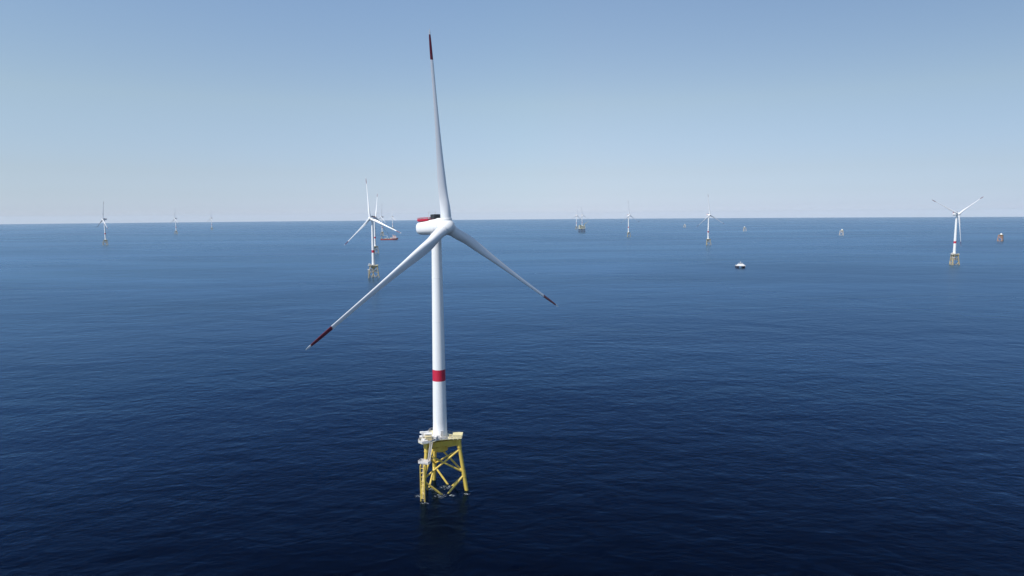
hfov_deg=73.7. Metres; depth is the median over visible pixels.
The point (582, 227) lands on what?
offshore platform
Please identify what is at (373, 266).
wind turbine
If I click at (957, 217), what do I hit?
wind turbine
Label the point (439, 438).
wind turbine
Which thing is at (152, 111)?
sky
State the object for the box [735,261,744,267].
catamaran
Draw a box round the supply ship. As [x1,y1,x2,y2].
[380,235,397,239]
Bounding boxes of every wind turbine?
[97,202,107,244]
[306,29,557,501]
[348,182,399,277]
[363,203,388,253]
[626,203,638,236]
[699,198,723,244]
[931,196,983,264]
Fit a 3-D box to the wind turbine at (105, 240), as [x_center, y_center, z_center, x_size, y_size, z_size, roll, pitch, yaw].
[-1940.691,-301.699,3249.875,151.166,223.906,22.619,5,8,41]
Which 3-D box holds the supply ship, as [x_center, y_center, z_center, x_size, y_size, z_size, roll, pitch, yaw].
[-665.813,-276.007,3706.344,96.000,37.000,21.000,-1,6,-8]
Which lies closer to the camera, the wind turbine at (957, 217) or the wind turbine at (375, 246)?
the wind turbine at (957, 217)
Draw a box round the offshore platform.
[578,224,584,231]
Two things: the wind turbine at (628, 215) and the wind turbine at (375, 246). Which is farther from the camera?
the wind turbine at (628, 215)
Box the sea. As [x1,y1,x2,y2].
[0,217,1023,575]
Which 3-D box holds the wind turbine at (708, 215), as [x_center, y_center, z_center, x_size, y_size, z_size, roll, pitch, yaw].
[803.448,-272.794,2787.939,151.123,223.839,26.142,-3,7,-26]
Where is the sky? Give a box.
[0,0,1023,223]

